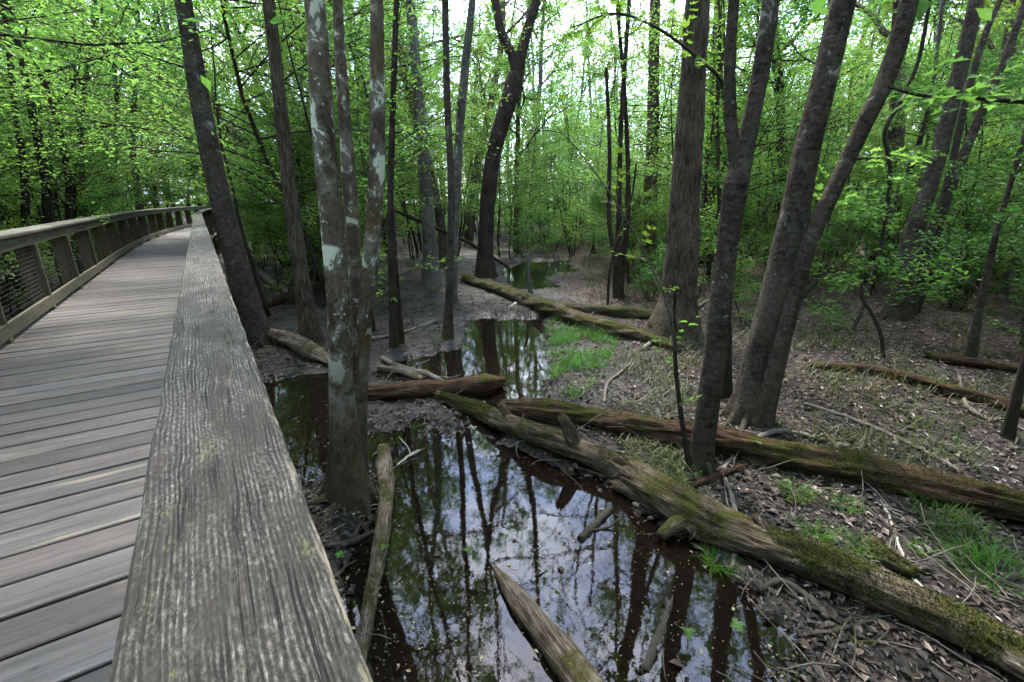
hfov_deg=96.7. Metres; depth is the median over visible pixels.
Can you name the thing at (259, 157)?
understory tree
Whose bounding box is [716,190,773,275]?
sapling
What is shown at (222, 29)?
background tree
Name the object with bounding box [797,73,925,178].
understory tree
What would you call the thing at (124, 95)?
background tree
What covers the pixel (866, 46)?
background tree
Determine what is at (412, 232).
understory tree
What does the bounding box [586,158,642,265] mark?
sapling
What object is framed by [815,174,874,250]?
sapling
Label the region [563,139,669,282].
understory tree
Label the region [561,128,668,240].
understory tree
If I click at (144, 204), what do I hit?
understory tree
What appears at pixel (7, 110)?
understory tree
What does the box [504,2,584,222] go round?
background tree
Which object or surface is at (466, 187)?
understory tree
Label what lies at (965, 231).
sapling
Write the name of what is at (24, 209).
thicket tree
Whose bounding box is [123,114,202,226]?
understory tree
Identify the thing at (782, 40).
understory tree
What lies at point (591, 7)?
background tree
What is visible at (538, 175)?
understory tree
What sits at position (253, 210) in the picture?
understory tree
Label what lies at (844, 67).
understory tree
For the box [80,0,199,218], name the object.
background tree
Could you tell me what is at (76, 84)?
background tree
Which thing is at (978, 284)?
sapling
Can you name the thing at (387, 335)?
fallen branch
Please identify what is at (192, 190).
understory tree
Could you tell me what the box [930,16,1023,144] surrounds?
background tree
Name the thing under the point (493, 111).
background tree
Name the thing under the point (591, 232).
sapling
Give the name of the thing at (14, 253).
understory tree
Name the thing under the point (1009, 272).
background tree
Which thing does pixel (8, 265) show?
sapling
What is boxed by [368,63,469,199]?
understory tree
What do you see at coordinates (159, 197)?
sapling
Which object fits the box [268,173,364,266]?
sapling
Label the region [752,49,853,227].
understory tree
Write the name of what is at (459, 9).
sky
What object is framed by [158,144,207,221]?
understory tree
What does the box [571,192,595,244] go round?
sapling
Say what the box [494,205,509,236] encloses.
sapling
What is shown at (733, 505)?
fallen branch
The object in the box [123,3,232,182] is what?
background tree
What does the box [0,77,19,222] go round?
understory tree
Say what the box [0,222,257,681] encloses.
boardwalk
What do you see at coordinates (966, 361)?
fallen log
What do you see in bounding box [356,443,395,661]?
fallen log
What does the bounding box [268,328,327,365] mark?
fallen log
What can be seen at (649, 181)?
tree
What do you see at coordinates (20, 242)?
railing
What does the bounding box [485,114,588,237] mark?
understory tree
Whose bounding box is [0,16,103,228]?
understory tree
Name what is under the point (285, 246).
understory tree
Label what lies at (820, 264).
sapling
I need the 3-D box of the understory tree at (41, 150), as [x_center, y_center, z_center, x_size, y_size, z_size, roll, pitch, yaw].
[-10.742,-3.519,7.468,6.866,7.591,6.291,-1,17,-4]
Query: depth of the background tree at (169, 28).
27.89 m
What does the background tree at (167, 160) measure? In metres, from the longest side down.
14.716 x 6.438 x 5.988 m
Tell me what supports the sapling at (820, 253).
on the ground at (458, 340)
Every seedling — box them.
[335,550,346,564]
[380,543,389,550]
[463,546,472,556]
[679,626,696,644]
[730,618,744,638]
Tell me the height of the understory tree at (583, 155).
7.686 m
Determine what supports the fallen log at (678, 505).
on the ground at (458, 340)
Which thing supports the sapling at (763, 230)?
on the ground at (458, 340)
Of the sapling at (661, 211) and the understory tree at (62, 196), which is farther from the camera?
the understory tree at (62, 196)
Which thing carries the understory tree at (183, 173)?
on the ground at (458, 340)
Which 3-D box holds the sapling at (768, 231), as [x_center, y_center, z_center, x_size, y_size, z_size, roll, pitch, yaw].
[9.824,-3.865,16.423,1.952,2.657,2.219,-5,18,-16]
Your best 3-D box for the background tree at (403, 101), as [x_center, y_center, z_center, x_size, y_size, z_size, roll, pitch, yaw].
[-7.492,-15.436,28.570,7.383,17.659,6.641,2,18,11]
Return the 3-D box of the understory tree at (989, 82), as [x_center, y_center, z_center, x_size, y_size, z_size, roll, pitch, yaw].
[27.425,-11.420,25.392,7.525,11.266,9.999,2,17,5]
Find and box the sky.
[6,0,1016,203]
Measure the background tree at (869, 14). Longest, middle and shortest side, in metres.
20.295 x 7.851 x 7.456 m
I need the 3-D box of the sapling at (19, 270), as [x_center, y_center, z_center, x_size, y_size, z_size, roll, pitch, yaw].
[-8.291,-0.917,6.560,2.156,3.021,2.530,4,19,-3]
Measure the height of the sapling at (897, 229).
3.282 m
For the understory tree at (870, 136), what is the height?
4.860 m
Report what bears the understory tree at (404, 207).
on the ground at (458, 340)
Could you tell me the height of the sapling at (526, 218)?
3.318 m
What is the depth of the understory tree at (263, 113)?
23.58 m
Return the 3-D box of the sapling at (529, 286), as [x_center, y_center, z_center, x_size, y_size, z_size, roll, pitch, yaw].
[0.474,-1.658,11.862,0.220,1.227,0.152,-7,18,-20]
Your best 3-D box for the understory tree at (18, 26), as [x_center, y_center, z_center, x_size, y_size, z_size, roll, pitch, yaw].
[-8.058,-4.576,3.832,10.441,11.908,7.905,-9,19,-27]
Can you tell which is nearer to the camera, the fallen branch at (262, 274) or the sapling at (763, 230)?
the fallen branch at (262, 274)
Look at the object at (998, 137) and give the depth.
13.85 m
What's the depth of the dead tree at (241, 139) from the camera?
12.15 m
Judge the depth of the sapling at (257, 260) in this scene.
15.40 m
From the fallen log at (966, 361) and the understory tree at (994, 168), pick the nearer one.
the fallen log at (966, 361)
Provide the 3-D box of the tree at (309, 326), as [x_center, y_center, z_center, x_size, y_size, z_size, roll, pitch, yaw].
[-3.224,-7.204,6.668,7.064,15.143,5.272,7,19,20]
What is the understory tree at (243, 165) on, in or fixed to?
on the ground at (458, 340)
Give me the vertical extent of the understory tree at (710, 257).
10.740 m
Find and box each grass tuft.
[548,267,579,275]
[648,450,701,484]
[692,544,754,582]
[772,472,824,505]
[777,514,844,546]
[821,483,870,514]
[834,525,900,567]
[869,395,975,434]
[898,531,943,555]
[902,488,1016,533]
[906,501,1023,569]
[914,428,996,459]
[927,522,1023,604]
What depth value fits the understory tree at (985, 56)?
10.27 m
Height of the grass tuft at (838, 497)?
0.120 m
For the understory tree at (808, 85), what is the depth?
15.09 m
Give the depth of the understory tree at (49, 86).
21.69 m
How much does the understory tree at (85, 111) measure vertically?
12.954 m
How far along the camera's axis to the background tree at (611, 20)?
36.27 m
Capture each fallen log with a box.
[260,278,324,308]
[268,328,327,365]
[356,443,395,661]
[368,373,506,401]
[376,365,426,379]
[433,390,1023,681]
[460,273,686,352]
[489,562,604,681]
[498,397,1023,522]
[557,302,653,318]
[608,479,649,507]
[804,361,1023,416]
[860,534,930,579]
[923,351,1018,373]
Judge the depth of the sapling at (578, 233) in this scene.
19.39 m
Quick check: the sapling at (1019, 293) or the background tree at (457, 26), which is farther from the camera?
the background tree at (457, 26)
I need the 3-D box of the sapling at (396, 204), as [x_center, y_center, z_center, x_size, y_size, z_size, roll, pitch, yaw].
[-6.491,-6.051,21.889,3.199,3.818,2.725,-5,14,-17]
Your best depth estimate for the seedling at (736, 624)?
2.79 m
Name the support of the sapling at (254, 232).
on the ground at (458, 340)
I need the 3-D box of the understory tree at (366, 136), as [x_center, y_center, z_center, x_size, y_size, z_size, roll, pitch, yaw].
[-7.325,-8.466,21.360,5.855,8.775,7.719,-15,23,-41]
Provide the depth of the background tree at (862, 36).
26.00 m
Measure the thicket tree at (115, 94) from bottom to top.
11.904 m
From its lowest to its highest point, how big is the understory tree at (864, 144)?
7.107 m
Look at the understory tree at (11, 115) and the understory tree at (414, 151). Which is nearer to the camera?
the understory tree at (11, 115)
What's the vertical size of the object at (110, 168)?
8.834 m
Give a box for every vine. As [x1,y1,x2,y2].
[860,281,885,357]
[873,0,931,274]
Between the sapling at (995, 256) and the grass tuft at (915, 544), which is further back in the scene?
the sapling at (995, 256)
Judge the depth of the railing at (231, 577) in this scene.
0.54 m
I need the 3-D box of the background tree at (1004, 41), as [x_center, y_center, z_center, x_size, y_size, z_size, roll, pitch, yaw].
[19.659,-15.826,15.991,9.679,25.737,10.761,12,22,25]
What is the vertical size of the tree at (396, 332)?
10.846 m
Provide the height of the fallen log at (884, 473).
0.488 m
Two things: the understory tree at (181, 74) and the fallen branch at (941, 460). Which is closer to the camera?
the fallen branch at (941, 460)
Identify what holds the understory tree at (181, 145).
on the ground at (458, 340)
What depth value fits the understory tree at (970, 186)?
16.57 m
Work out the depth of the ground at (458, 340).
6.08 m
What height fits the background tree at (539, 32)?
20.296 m
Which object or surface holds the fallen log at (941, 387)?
on the ground at (458, 340)
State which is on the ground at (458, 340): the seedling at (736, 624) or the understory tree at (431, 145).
the understory tree at (431, 145)
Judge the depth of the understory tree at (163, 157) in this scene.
31.50 m
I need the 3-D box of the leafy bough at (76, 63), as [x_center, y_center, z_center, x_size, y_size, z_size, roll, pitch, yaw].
[-5.436,-3.989,6.565,0.933,0.759,2.137,14,22,37]
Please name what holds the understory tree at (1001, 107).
on the ground at (458, 340)
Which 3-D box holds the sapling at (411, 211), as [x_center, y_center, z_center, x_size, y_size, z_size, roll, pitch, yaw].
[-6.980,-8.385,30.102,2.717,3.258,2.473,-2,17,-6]
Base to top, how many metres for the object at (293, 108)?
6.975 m
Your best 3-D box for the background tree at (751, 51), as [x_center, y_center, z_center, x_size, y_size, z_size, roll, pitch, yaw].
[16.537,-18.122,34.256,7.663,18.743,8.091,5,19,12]
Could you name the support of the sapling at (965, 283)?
on the ground at (458, 340)
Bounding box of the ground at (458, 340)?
[0,204,1023,681]
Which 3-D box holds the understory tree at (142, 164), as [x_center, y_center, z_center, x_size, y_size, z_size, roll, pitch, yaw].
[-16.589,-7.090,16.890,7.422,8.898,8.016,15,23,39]
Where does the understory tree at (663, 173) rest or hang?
on the ground at (458, 340)
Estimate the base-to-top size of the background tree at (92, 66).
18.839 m
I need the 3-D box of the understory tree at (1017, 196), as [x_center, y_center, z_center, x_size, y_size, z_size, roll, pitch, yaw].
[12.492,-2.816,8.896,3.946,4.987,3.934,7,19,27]
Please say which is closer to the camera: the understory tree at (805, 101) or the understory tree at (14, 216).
the understory tree at (14, 216)
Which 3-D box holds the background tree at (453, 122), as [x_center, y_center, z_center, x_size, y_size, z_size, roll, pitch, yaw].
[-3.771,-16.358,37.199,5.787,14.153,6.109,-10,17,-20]
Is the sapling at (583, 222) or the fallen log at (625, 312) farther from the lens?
the sapling at (583, 222)
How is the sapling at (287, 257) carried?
on the ground at (458, 340)
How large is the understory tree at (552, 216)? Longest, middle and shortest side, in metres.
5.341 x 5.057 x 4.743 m
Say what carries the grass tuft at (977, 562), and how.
on the ground at (458, 340)
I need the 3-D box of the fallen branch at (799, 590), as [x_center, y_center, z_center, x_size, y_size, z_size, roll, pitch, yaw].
[1.905,1.726,3.054,0.210,0.106,0.417,-14,22,-39]
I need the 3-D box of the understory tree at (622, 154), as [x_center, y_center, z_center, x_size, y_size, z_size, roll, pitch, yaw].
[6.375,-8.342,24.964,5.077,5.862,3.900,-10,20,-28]
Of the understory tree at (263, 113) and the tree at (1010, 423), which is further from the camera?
the understory tree at (263, 113)
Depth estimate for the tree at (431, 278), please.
12.78 m
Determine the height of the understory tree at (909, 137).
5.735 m
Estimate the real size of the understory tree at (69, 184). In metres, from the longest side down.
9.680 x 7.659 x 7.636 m
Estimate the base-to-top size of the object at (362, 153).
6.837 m
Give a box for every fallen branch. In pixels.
[252,266,291,292]
[325,515,374,549]
[332,496,377,531]
[371,319,437,340]
[380,356,460,379]
[393,437,423,469]
[577,505,619,540]
[603,357,631,402]
[640,298,709,350]
[641,595,672,671]
[663,648,809,681]
[686,462,748,487]
[720,427,849,468]
[723,477,738,568]
[757,577,830,620]
[784,589,881,637]
[805,402,973,477]
[870,488,1018,681]
[944,372,1023,431]
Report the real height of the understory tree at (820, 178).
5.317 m
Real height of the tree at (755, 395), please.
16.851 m
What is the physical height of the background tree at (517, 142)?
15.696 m
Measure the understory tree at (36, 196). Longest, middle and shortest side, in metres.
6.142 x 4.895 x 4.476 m
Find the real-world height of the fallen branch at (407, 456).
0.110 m
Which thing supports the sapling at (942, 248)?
on the ground at (458, 340)
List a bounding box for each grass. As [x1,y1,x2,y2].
[269,236,1023,479]
[543,316,623,398]
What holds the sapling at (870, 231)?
on the ground at (458, 340)
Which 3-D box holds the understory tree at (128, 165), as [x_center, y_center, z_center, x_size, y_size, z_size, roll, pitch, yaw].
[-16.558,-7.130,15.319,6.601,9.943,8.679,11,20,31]
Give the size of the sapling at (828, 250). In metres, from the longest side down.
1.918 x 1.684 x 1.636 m
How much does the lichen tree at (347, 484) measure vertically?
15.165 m
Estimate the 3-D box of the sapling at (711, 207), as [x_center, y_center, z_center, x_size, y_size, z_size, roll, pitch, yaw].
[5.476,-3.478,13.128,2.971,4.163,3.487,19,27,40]
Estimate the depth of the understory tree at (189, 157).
30.62 m
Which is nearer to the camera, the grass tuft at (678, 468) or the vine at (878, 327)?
the grass tuft at (678, 468)
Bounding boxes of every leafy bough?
[36,30,205,83]
[560,0,723,89]
[813,127,946,206]
[865,56,1023,116]
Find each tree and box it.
[0,0,123,201]
[0,0,131,273]
[0,0,138,200]
[0,0,156,292]
[0,0,174,285]
[0,0,179,221]
[0,0,217,237]
[0,0,250,161]
[0,0,499,304]
[0,1,163,237]
[0,2,186,217]
[0,3,61,291]
[0,7,121,241]
[0,10,32,85]
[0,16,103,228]
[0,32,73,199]
[0,34,176,281]
[0,37,143,244]
[0,38,121,222]
[0,59,57,141]
[0,65,80,201]
[0,72,128,211]
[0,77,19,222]
[0,103,72,206]
[0,115,79,269]
[0,127,115,249]
[0,160,46,282]
[0,164,23,267]
[0,180,37,222]
[0,228,74,260]
[0,272,15,305]
[2,29,173,206]
[2,109,100,255]
[3,75,162,224]
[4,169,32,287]
[14,126,132,244]
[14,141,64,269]
[16,0,189,223]
[17,18,203,209]
[18,0,158,231]
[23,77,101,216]
[24,0,194,262]
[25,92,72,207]
[26,2,191,252]
[33,167,101,223]
[39,0,152,226]
[40,0,161,235]
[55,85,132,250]
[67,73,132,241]
[76,140,163,207]
[77,76,202,230]
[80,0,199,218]
[84,155,160,217]
[85,0,334,260]
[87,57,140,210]
[90,89,206,228]
[91,2,190,229]
[105,55,315,270]
[106,0,263,201]
[109,90,194,222]
[121,0,450,279]
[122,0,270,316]
[122,144,186,225]
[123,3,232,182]
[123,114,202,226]
[124,0,306,254]
[125,54,230,227]
[137,0,312,256]
[138,101,224,203]
[148,95,250,209]
[151,86,240,201]
[153,1,264,205]
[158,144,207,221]
[161,0,528,258]
[165,0,367,128]
[174,0,273,347]
[177,143,206,204]
[180,1,408,265]
[183,99,286,244]
[192,85,399,284]
[197,140,286,268]
[206,108,293,237]
[209,0,453,210]
[212,0,442,215]
[213,0,439,247]
[216,0,325,345]
[217,120,383,236]
[220,98,360,250]
[221,77,410,262]
[227,138,283,259]
[229,61,309,175]
[234,145,319,276]
[235,0,312,152]
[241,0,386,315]
[243,93,387,275]
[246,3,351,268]
[247,5,442,253]
[249,5,367,141]
[253,147,366,247]
[272,0,463,348]
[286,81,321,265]
[291,0,369,148]
[304,0,384,525]
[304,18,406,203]
[306,0,491,252]
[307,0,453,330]
[332,70,415,202]
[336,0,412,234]
[346,0,441,234]
[355,1,461,243]
[355,3,457,224]
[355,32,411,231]
[364,0,469,205]
[366,0,508,263]
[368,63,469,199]
[383,139,472,258]
[383,205,508,267]
[384,156,420,212]
[385,0,573,339]
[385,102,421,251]
[387,93,453,216]
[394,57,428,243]
[400,0,549,288]
[402,85,533,256]
[408,0,581,246]
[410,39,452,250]
[412,22,489,226]
[414,33,570,216]
[416,122,481,218]
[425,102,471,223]
[427,52,484,214]
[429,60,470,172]
[430,0,521,231]
[436,130,507,220]
[453,0,589,251]
[453,0,592,301]
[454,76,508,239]
[456,0,555,170]
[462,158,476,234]
[465,21,544,227]
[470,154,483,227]
[473,0,617,231]
[474,0,582,278]
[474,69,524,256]
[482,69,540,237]
[485,0,602,226]
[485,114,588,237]
[494,171,534,232]
[496,137,584,233]
[498,128,584,238]
[503,127,579,209]
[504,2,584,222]
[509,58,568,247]
[509,125,576,224]
[510,118,613,243]
[512,136,607,256]
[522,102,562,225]
[529,118,612,210]
[530,109,612,227]
[535,0,725,254]
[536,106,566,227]
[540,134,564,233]
[541,0,622,222]
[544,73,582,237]
[545,1,646,162]
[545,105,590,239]
[546,0,778,224]
[550,0,681,298]
[551,0,647,227]
[554,115,624,210]
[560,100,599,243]
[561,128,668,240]
[563,132,670,253]
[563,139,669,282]
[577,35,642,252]
[580,0,673,158]
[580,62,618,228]
[584,129,637,192]
[584,190,642,272]
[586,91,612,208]
[593,136,663,198]
[599,0,896,219]
[600,0,977,280]
[602,103,675,227]
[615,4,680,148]
[622,125,738,235]
[623,32,797,240]
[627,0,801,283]
[628,47,751,168]
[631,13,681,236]
[636,16,867,221]
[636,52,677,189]
[637,0,660,278]
[637,94,675,189]
[638,0,745,231]
[641,0,709,342]
[642,28,711,141]
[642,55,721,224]
[643,53,800,203]
[661,0,895,224]
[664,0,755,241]
[681,0,779,488]
[698,0,748,264]
[700,25,875,264]
[703,152,771,237]
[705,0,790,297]
[705,1,794,113]
[706,84,897,248]
[719,0,918,431]
[720,134,777,236]
[721,323,732,398]
[725,104,832,227]
[736,0,876,271]
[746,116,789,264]
[748,29,954,216]
[752,0,974,275]
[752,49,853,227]
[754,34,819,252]
[755,3,908,189]
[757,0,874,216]
[762,80,932,256]
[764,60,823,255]
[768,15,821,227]
[786,0,950,227]
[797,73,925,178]
[807,0,957,246]
[812,125,942,268]
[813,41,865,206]
[817,90,1002,264]
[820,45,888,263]
[823,105,932,245]
[826,142,931,258]
[827,121,963,258]
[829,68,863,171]
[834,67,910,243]
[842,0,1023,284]
[844,0,1022,190]
[845,4,949,149]
[850,161,915,249]
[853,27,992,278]
[857,0,1018,131]
[858,0,1023,147]
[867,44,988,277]
[868,0,1020,244]
[868,0,1021,166]
[868,41,1023,296]
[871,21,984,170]
[873,68,1023,288]
[874,0,1023,323]
[878,0,1022,107]
[888,0,1022,141]
[903,49,1023,294]
[905,55,1023,343]
[905,141,1018,223]
[906,102,1023,268]
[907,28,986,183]
[913,122,1023,358]
[925,96,1022,158]
[927,56,1023,241]
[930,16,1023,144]
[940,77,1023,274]
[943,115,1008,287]
[946,0,1023,204]
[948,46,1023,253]
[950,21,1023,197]
[950,24,1022,191]
[951,0,1023,188]
[955,147,1023,283]
[957,0,1023,41]
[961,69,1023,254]
[965,39,1023,197]
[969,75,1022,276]
[976,128,1018,225]
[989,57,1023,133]
[1000,349,1023,439]
[1006,179,1023,211]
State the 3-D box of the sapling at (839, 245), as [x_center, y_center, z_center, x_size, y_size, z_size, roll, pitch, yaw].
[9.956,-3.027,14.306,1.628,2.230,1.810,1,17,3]
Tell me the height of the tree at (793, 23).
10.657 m
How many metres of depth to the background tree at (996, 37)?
23.51 m
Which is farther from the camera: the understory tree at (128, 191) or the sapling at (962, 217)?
the understory tree at (128, 191)
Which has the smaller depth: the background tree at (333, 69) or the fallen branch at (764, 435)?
the fallen branch at (764, 435)
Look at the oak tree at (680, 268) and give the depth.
7.83 m
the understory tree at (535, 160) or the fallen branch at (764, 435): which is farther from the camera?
the understory tree at (535, 160)
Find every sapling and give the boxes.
[0,207,72,311]
[0,253,57,285]
[0,255,85,289]
[17,200,71,252]
[76,232,111,264]
[105,188,148,245]
[131,202,185,229]
[147,185,183,232]
[212,207,282,270]
[238,194,283,263]
[246,192,319,296]
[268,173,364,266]
[349,198,415,297]
[362,181,407,240]
[395,188,420,234]
[395,211,420,242]
[478,205,504,232]
[480,182,512,238]
[494,179,542,243]
[494,183,544,258]
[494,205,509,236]
[501,194,548,253]
[505,194,544,239]
[506,226,534,255]
[521,215,556,250]
[524,226,538,247]
[526,253,532,294]
[541,214,579,254]
[546,196,588,252]
[546,207,578,246]
[553,92,680,351]
[554,211,578,248]
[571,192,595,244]
[574,192,613,256]
[581,216,600,248]
[582,208,614,254]
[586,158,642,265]
[597,193,657,265]
[600,225,649,274]
[606,163,636,305]
[623,242,665,298]
[628,202,667,283]
[638,142,762,261]
[641,222,703,277]
[651,290,701,470]
[657,228,664,251]
[659,219,718,306]
[666,161,785,297]
[712,240,761,324]
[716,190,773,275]
[741,199,772,256]
[741,208,754,246]
[744,201,776,251]
[748,204,812,256]
[754,239,845,289]
[762,185,776,234]
[764,155,869,286]
[801,204,874,301]
[804,162,981,335]
[811,211,850,259]
[811,231,842,270]
[812,213,868,272]
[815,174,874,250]
[820,206,862,269]
[825,212,903,293]
[826,205,871,263]
[839,186,954,284]
[844,173,937,263]
[864,162,1023,306]
[874,150,978,279]
[885,260,933,289]
[897,168,956,265]
[898,190,987,278]
[927,239,1020,309]
[930,182,1023,301]
[935,160,1021,256]
[944,203,1023,284]
[945,142,1023,287]
[951,221,1023,292]
[963,220,1017,276]
[964,257,1023,348]
[969,191,1023,281]
[998,249,1023,281]
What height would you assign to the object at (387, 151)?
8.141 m
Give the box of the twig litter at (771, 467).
[5,273,1023,681]
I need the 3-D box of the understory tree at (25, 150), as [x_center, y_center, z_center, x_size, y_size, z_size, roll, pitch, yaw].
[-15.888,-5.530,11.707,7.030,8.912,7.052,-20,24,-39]
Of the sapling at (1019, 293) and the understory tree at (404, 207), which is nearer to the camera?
the sapling at (1019, 293)
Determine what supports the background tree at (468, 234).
on the ground at (458, 340)
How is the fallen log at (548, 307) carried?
on the ground at (458, 340)
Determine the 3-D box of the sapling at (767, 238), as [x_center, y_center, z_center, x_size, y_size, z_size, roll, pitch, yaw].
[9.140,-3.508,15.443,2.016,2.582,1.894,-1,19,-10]
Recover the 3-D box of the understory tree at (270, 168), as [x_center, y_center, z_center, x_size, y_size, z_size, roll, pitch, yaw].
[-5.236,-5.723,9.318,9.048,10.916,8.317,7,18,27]
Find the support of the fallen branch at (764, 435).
on the ground at (458, 340)
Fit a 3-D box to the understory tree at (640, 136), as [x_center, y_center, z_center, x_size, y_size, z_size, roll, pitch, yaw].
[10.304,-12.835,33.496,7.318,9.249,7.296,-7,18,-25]
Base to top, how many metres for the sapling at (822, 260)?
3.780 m
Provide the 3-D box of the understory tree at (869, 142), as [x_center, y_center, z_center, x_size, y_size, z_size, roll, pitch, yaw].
[11.726,-6.850,17.169,6.492,7.967,7.207,6,18,18]
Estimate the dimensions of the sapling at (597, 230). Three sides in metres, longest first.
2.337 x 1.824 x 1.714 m
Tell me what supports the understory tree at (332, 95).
on the ground at (458, 340)
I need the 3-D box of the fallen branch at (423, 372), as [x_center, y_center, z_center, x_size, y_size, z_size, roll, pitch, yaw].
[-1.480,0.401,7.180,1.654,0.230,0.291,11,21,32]
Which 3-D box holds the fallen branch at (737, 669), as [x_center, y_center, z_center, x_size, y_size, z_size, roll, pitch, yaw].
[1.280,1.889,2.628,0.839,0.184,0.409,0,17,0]
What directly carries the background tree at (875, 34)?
on the ground at (458, 340)
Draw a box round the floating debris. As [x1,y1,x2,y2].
[285,338,777,680]
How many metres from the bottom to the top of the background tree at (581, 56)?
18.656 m
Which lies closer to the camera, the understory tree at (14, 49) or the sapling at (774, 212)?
the understory tree at (14, 49)
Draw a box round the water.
[264,259,811,681]
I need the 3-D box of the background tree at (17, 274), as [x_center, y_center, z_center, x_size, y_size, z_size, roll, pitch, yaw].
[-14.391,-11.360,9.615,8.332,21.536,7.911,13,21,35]
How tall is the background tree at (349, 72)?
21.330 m
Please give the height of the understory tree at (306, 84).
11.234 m
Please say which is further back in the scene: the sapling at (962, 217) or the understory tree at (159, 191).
the understory tree at (159, 191)
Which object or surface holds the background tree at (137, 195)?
on the ground at (458, 340)
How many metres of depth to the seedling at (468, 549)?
3.40 m
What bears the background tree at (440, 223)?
on the ground at (458, 340)
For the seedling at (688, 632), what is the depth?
2.75 m
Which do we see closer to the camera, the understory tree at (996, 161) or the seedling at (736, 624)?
the seedling at (736, 624)
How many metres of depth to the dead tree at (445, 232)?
15.36 m
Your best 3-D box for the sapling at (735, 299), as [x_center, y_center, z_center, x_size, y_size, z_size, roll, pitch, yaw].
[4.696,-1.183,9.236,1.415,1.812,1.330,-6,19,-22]
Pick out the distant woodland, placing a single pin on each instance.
(816, 6)
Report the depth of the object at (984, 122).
18.23 m
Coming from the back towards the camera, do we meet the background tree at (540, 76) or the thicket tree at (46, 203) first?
the background tree at (540, 76)
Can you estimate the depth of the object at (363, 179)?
7.85 m
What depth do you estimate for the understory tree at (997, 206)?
12.76 m
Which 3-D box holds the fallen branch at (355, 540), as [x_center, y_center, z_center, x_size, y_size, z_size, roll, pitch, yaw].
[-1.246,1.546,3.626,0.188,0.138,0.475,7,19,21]
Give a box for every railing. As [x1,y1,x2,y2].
[0,205,241,345]
[109,208,372,681]
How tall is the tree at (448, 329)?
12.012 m
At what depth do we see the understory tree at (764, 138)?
18.19 m
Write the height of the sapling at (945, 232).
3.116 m
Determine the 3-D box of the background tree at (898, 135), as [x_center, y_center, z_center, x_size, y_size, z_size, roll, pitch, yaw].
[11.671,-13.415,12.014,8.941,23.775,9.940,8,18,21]
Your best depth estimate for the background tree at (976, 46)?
22.13 m
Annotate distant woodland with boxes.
[0,0,1023,226]
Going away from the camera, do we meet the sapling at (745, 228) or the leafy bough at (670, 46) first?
the leafy bough at (670, 46)
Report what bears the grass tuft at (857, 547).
on the ground at (458, 340)
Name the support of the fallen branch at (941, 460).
on the ground at (458, 340)
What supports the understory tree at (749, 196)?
on the ground at (458, 340)
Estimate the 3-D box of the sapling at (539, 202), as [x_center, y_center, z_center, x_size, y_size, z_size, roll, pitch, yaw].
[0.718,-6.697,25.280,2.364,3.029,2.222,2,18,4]
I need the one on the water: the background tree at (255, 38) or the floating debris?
the floating debris
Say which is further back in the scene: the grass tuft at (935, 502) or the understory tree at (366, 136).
the understory tree at (366, 136)
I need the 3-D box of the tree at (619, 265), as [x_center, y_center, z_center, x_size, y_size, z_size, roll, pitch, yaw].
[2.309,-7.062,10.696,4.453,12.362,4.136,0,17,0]
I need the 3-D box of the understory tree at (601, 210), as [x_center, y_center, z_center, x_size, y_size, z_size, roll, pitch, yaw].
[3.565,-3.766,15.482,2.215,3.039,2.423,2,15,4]
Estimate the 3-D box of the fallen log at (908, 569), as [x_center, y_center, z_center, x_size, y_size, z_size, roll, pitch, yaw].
[2.710,1.543,3.291,0.209,0.171,0.480,-2,17,-8]

